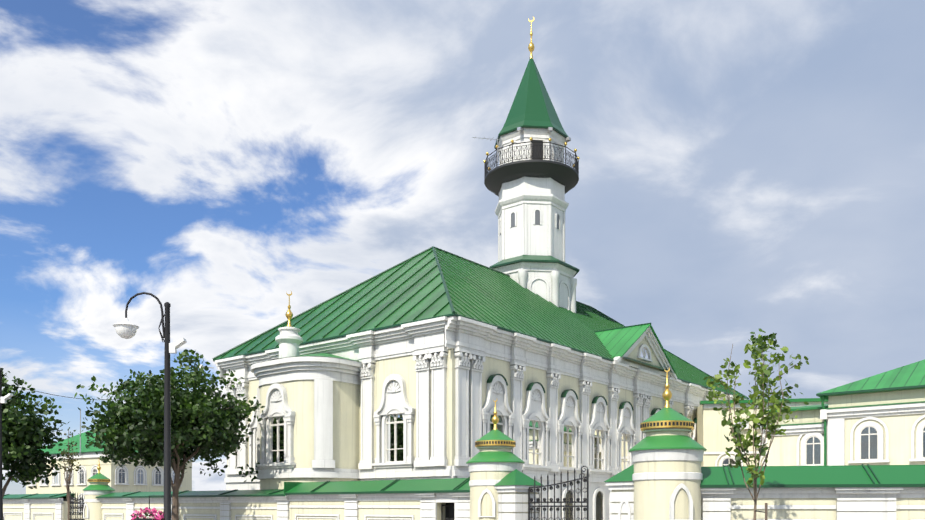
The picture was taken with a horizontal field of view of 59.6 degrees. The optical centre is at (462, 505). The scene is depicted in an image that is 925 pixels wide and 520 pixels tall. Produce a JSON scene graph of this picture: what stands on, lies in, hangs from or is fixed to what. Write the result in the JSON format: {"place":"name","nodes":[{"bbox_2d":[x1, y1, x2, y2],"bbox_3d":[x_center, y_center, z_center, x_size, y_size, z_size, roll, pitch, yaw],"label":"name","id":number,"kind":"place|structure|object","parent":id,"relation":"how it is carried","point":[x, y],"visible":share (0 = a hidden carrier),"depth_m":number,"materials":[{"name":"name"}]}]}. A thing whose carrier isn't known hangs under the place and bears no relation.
{"place":"outdoors","nodes":[
{"label":"outdoors","id":0,"kind":"place"},
{"bbox_2d":[51,451,137,454],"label":"roof edge","id":1,"kind":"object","parent":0,"point":[82,452],"depth_m":89.72,"materials":[{"name":"green metal"}]},
{"bbox_2d":[42,468,174,511],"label":"window frames","id":2,"kind":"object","parent":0,"point":[95,472],"visible":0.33,"depth_m":91.13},
{"bbox_2d":[27,452,192,512],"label":"trim","id":3,"kind":"structure","parent":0,"point":[89,455],"depth_m":91.46,"materials":[{"name":"white paint"}]},
{"bbox_2d":[67,469,160,510],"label":"window panes","id":4,"kind":"structure","parent":3,"relation":"in","point":[123,476],"depth_m":90.92,"materials":[{"name":"grey glass"}]},
{"bbox_2d":[256,348,646,469],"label":"windows","id":5,"kind":"structure","parent":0,"point":[502,424],"depth_m":40.59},
{"bbox_2d":[0,0,924,494],"label":"sky","id":6,"kind":"structure","parent":0,"point":[746,166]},
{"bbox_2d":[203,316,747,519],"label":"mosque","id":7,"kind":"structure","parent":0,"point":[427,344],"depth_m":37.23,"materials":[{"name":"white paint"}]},
{"bbox_2d":[227,337,697,465],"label":"wall","id":8,"kind":"structure","parent":7,"relation":"attached to","point":[404,367],"depth_m":36.42,"materials":[{"name":"beige paint"}]},
{"bbox_2d":[212,246,748,422],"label":"roof trim","id":9,"kind":"structure","parent":7,"relation":"on","point":[563,394],"depth_m":43.14,"materials":[{"name":"green metal"}]},
{"bbox_2d":[216,249,451,358],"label":"roof","id":10,"kind":"structure","parent":9,"relation":"attached to","point":[432,309],"depth_m":39.74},
{"bbox_2d":[245,249,613,359],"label":"roof","id":11,"kind":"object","parent":9,"relation":"attached to","point":[476,314],"visible":0.2,"depth_m":41.68,"materials":[{"name":"green metal"}]},
{"bbox_2d":[221,248,746,397],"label":"roof seams","id":12,"kind":"object","parent":9,"relation":"on","point":[690,370],"visible":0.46,"depth_m":42.92,"materials":[{"name":"green metal"}]},
{"bbox_2d":[547,324,675,372],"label":"gable roof","id":13,"kind":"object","parent":9,"relation":"on","point":[618,342],"visible":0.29,"depth_m":45.94,"materials":[{"name":"green metal"}]},
{"bbox_2d":[472,127,578,326],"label":"minaret","id":14,"kind":"object","parent":7,"relation":"on","point":[524,199],"depth_m":50.19,"materials":[{"name":"white paint"}]},
{"bbox_2d":[484,159,578,196],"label":"balcony","id":15,"kind":"structure","parent":14,"relation":"attached to","point":[565,175],"depth_m":50.05,"materials":[{"name":"grey"}]},
{"bbox_2d":[492,58,577,268],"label":"minaret roof","id":16,"kind":"structure","parent":14,"relation":"on","point":[532,104],"depth_m":50.81,"materials":[{"name":"green metal"}]},
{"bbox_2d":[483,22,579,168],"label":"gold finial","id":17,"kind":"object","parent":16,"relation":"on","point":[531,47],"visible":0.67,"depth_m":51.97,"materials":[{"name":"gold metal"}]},
{"bbox_2d":[489,125,579,276],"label":"cornice","id":18,"kind":"structure","parent":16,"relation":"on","point":[542,261],"depth_m":49.88,"materials":[{"name":"green metal"}]},
{"bbox_2d":[530,138,543,159],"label":"door frame","id":19,"kind":"object","parent":14,"relation":"in","point":[543,147],"visible":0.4,"depth_m":50.12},
{"bbox_2d":[491,415,602,519],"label":"window glass","id":20,"kind":"object","parent":7,"relation":"in","point":[599,513],"depth_m":42.80,"materials":[{"name":"glass"}]},
{"bbox_2d":[518,270,576,333],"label":"pilasters","id":21,"kind":"object","parent":7,"relation":"on","point":[522,276],"visible":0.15,"depth_m":49.59,"materials":[{"name":"white paint"}]},
{"bbox_2d":[561,303,746,398],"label":"roof","id":22,"kind":"structure","parent":7,"relation":"on","point":[614,325],"depth_m":52.78,"materials":[{"name":"green metal"}]},
{"bbox_2d":[490,417,501,431],"bbox_3d":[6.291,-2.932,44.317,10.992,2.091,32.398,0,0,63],"label":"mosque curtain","id":23,"kind":"object","parent":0,"point":[499,426],"depth_m":36.15,"materials":[{"name":"fabric"}]},
{"bbox_2d":[500,210,558,234],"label":"minaret windows","id":24,"kind":"structure","parent":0,"point":[537,217],"depth_m":50.48,"materials":[{"name":"glass"}]},
{"bbox_2d":[734,419,766,444],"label":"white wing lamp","id":25,"kind":"object","parent":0,"point":[747,426],"visible":0.06,"depth_m":48.60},
{"bbox_2d":[703,334,808,519],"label":"young maple tree","id":26,"kind":"object","parent":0,"point":[758,394],"depth_m":17.35,"materials":[{"name":"green plant"}]},
{"bbox_2d":[713,328,808,472],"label":"tree leaves","id":27,"kind":"object","parent":26,"relation":"attached to","point":[760,339],"visible":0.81,"depth_m":17.17,"materials":[{"name":"green plant"}]},
{"bbox_2d":[755,503,767,519],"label":"stake","id":28,"kind":"object","parent":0,"point":[766,511],"depth_m":17.36,"materials":[{"name":"wood"}]},
{"bbox_2d":[703,402,827,465],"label":"trim","id":29,"kind":"structure","parent":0,"point":[792,404],"depth_m":48.87,"materials":[{"name":"white paint"}]},
{"bbox_2d":[721,457,766,465],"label":"window frame","id":30,"kind":"object","parent":29,"relation":"attached to","point":[729,461],"visible":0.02,"depth_m":49.02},
{"bbox_2d":[722,458,766,465],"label":"window pane","id":31,"kind":"structure","parent":29,"relation":"in","point":[732,461],"depth_m":49.07,"materials":[{"name":"grey glass"}]},
{"bbox_2d":[700,398,827,404],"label":"green wing cap","id":32,"kind":"object","parent":29,"relation":"on","point":[790,400],"visible":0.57,"depth_m":48.23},
{"bbox_2d":[761,402,924,465],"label":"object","id":33,"kind":"structure","parent":0,"point":[836,417],"depth_m":39.13,"materials":[{"name":"white paint"}]},
{"bbox_2d":[763,387,924,465],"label":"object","id":34,"kind":"structure","parent":33,"relation":"on","point":[822,398],"depth_m":39.83,"materials":[{"name":"green"}]},
{"bbox_2d":[805,425,924,465],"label":"window frames","id":35,"kind":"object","parent":33,"relation":"attached to","point":[820,443],"visible":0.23,"depth_m":38.85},
{"bbox_2d":[807,427,924,463],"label":"window panes","id":36,"kind":"structure","parent":33,"relation":"in","point":[866,456],"depth_m":38.84,"materials":[{"name":"glass"}]},
{"label":"asphalt of the road and pavements","id":37,"kind":"structure","parent":0,"visible":0},
{"bbox_2d":[0,369,2,519],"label":"lamp post","id":38,"kind":"object","parent":37,"relation":"on","point":[1,514],"visible":1,"depth_m":27.78,"materials":[{"name":"grey metal"}]},
{"bbox_2d":[0,393,12,402],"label":"white streetlamp fittings","id":39,"kind":"object","parent":38,"relation":"attached to","point":[4,399],"visible":1,"depth_m":27.75,"materials":[{"name":"white metal"}]},
{"bbox_2d":[2,383,113,399],"bbox_3d":[-14.957,-5.798,35.513,0.022,3.198,15.530,0,0,7],"label":"overhead wire","id":40,"kind":"object","parent":38,"relation":"attached to","point":[52,394],"visible":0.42,"depth_m":30.60,"materials":[{"name":"grey"}]},
{"bbox_2d":[2,426,42,519],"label":"tree trunk","id":41,"kind":"object","parent":37,"relation":"on","point":[6,485],"visible":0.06,"depth_m":29.94,"materials":[{"name":"brown"}]},
{"bbox_2d":[2,423,61,484],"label":"tree leaves","id":42,"kind":"object","parent":41,"relation":"attached to","point":[42,467],"visible":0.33,"depth_m":30.02,"materials":[{"name":"green plant"}]},
{"bbox_2d":[0,368,68,488],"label":"tree foliage","id":43,"kind":"object","parent":41,"relation":"attached to","point":[12,400],"visible":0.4,"depth_m":29.80,"materials":[{"name":"green plant"}]},
{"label":"paving of the road and pavements","id":44,"kind":"structure","parent":0,"visible":0},
{"bbox_2d":[125,292,170,519],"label":"lamp post","id":45,"kind":"object","parent":44,"relation":"on","point":[167,440],"visible":0.98,"depth_m":18.61,"materials":[{"name":"grey metal"}]},
{"bbox_2d":[113,318,138,338],"bbox_3d":[-7.779,-4.097,18.682,0.570,0.480,0.570,0,0,1],"label":"street lamp shade","id":46,"kind":"object","parent":45,"relation":"attached to","point":[125,328],"visible":1,"depth_m":18.53,"materials":[{"name":"white"}]},
{"bbox_2d":[134,495,163,519],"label":"flower basket","id":47,"kind":"object","parent":45,"relation":"attached to","point":[149,508],"visible":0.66,"depth_m":18.52,"materials":[{"name":"grey"}]},
{"bbox_2d":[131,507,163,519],"bbox_3d":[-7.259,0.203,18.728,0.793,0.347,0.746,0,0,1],"label":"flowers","id":48,"kind":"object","parent":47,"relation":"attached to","point":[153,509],"visible":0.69,"depth_m":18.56,"materials":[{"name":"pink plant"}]},
{"bbox_2d":[131,508,163,519],"bbox_3d":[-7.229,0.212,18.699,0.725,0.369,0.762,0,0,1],"label":"flowers","id":49,"kind":"object","parent":47,"relation":"attached to","point":[136,512],"visible":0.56,"depth_m":18.54,"materials":[{"name":"pink plant"}]},
{"bbox_2d":[169,337,186,353],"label":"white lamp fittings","id":50,"kind":"object","parent":45,"relation":"attached to","point":[174,347],"visible":0.96,"depth_m":18.61,"materials":[{"name":"white"}]},
{"bbox_2d":[70,466,588,519],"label":"iron gate","id":51,"kind":"object","parent":44,"relation":"on","point":[76,500],"visible":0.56,"depth_m":25.73,"materials":[{"name":"grey metal"}]},
{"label":"tree pit soil","id":52,"kind":"structure","parent":44,"relation":"on","visible":0},
{"bbox_2d":[61,431,75,519],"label":"tree trunk","id":53,"kind":"object","parent":52,"relation":"on","point":[68,479],"visible":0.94,"depth_m":43.83,"materials":[{"name":"brown"}]},
{"bbox_2d":[53,433,80,473],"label":"tree foliage","id":54,"kind":"object","parent":53,"relation":"attached to","point":[72,461],"visible":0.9,"depth_m":43.81,"materials":[{"name":"green plant"}]},
{"bbox_2d":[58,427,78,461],"bbox_3d":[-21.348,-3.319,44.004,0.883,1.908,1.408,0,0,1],"label":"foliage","id":55,"kind":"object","parent":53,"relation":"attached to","point":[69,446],"visible":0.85,"depth_m":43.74,"materials":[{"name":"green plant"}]},
{"bbox_2d":[131,387,238,519],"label":"tree trunk","id":56,"kind":"object","parent":52,"relation":"on","point":[178,479],"visible":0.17,"depth_m":34.88,"materials":[{"name":"brown"}]},
{"bbox_2d":[80,403,252,475],"bbox_3d":[-12.604,-2.909,35.140,6.313,3.096,7.196,0,0,-35],"label":"tree foliage","id":57,"kind":"object","parent":56,"relation":"attached to","point":[206,451],"visible":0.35,"depth_m":34.12,"materials":[{"name":"green plant"}]},
{"bbox_2d":[74,349,264,481],"bbox_3d":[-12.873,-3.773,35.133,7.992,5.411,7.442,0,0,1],"label":"tree foliage","id":58,"kind":"object","parent":56,"relation":"on","point":[229,447],"visible":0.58,"depth_m":33.36,"materials":[{"name":"green plant"}]},
{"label":"light pavement paving","id":59,"kind":"structure","parent":0,"visible":0},
{"bbox_2d":[251,327,362,479],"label":"apse","id":60,"kind":"structure","parent":59,"relation":"on","point":[323,373],"depth_m":35.85,"materials":[{"name":"white paint"}]},
{"bbox_2d":[270,417,283,463],"bbox_3d":[-8.306,-3.037,36.319,1.100,2.300,0.041,0,0,39],"label":"window frame","id":61,"kind":"object","parent":60,"relation":"in","point":[277,425],"visible":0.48,"depth_m":36.31,"materials":[{"name":"white wood"}]},
{"bbox_2d":[285,295,292,326],"bbox_3d":[-7.898,-8.842,36.825,0.340,1.490,0.340,0,0,39],"label":"finial","id":62,"kind":"object","parent":60,"relation":"on","point":[289,314],"visible":0.9,"depth_m":36.76,"materials":[{"name":"gold metal"}]},
{"bbox_2d":[250,353,359,365],"bbox_3d":[-7.549,-6.892,37.257,5.580,0.790,3.190,0,0,39],"label":"roof edge","id":63,"kind":"object","parent":60,"relation":"on","point":[325,354],"visible":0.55,"depth_m":36.45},
{"bbox_2d":[260,380,359,489],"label":"wall","id":64,"kind":"structure","parent":60,"relation":"attached to","point":[346,424],"depth_m":35.98,"materials":[{"name":"beige paint"}]},
{"bbox_2d":[3,498,924,519],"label":"cream fence","id":65,"kind":"object","parent":59,"relation":"on","point":[824,514],"visible":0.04,"depth_m":31.13,"materials":[{"name":"beige paint"}]},
{"bbox_2d":[696,405,770,466],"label":"building wall","id":66,"kind":"structure","parent":59,"relation":"on","point":[711,431],"depth_m":49.22,"materials":[{"name":"beige paint"}]},
{"bbox_2d":[767,389,924,465],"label":"cream house","id":67,"kind":"structure","parent":59,"relation":"on","point":[783,450],"depth_m":38.78,"materials":[{"name":"beige paint"}]},
{"bbox_2d":[782,359,924,408],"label":"roof","id":68,"kind":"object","parent":67,"relation":"on","point":[912,374],"visible":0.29,"depth_m":39.16,"materials":[{"name":"green metal"}]},
{"bbox_2d":[816,385,924,396],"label":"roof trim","id":69,"kind":"structure","parent":67,"relation":"on","point":[857,391],"depth_m":38.31,"materials":[{"name":"green metal"}]},
{"label":"soil","id":70,"kind":"structure","parent":0,"visible":0},
{"bbox_2d":[26,457,191,518],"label":"building wall","id":71,"kind":"structure","parent":70,"relation":"on","point":[107,470],"depth_m":91.52,"materials":[{"name":"beige paint"}]},
{"bbox_2d":[37,430,105,453],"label":"roof","id":72,"kind":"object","parent":71,"relation":"on","point":[75,438],"visible":0.1,"depth_m":94.08,"materials":[{"name":"green metal"}]},
{"bbox_2d":[80,409,80,455],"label":"grey mast metal","id":73,"kind":"object","parent":71,"relation":"on","point":[80,432],"visible":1,"depth_m":90.19,"materials":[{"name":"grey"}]},
{"bbox_2d":[85,430,700,519],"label":"gate pillars","id":74,"kind":"object","parent":70,"relation":"on","point":[652,499],"visible":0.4,"depth_m":20.85,"materials":[{"name":"beige paint"}]},
{"bbox_2d":[83,428,703,501],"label":"pillar moldings","id":75,"kind":"structure","parent":74,"relation":"on","point":[667,455],"depth_m":20.88,"materials":[{"name":"white paint"}]},
{"bbox_2d":[83,407,706,490],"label":"pillar roofs","id":76,"kind":"structure","parent":75,"relation":"on","point":[667,441],"depth_m":21.14,"materials":[{"name":"green metal"}]},
{"bbox_2d":[88,372,693,481],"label":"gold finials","id":77,"kind":"object","parent":76,"relation":"on","point":[667,395],"visible":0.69,"depth_m":21.34,"materials":[{"name":"orange"}]},
{"bbox_2d":[98,17,669,458],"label":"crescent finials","id":78,"kind":"object","parent":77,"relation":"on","point":[494,401],"visible":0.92,"depth_m":36.81,"materials":[{"name":"orange"}]},
{"bbox_2d":[3,422,924,519],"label":"fence","id":79,"kind":"object","parent":70,"relation":"on","point":[863,498],"depth_m":26.20,"materials":[{"name":"beige paint"}]},
{"bbox_2d":[3,464,924,497],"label":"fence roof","id":80,"kind":"structure","parent":79,"relation":"on","point":[857,474],"depth_m":21.56,"materials":[{"name":"green metal"}]},
{"bbox_2d":[3,464,924,498],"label":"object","id":81,"kind":"structure","parent":80,"relation":"on","point":[701,486],"depth_m":28.65,"materials":[{"name":"green metal"}]},
{"bbox_2d":[499,490,633,514],"bbox_3d":[-6.478,0.653,33.041,34.709,2.620,2.706,0,0,42],"label":"pale cream fence","id":82,"kind":"object","parent":70,"relation":"on","point":[536,503],"depth_m":26.10,"materials":[{"name":"beige paint"}]}
]}

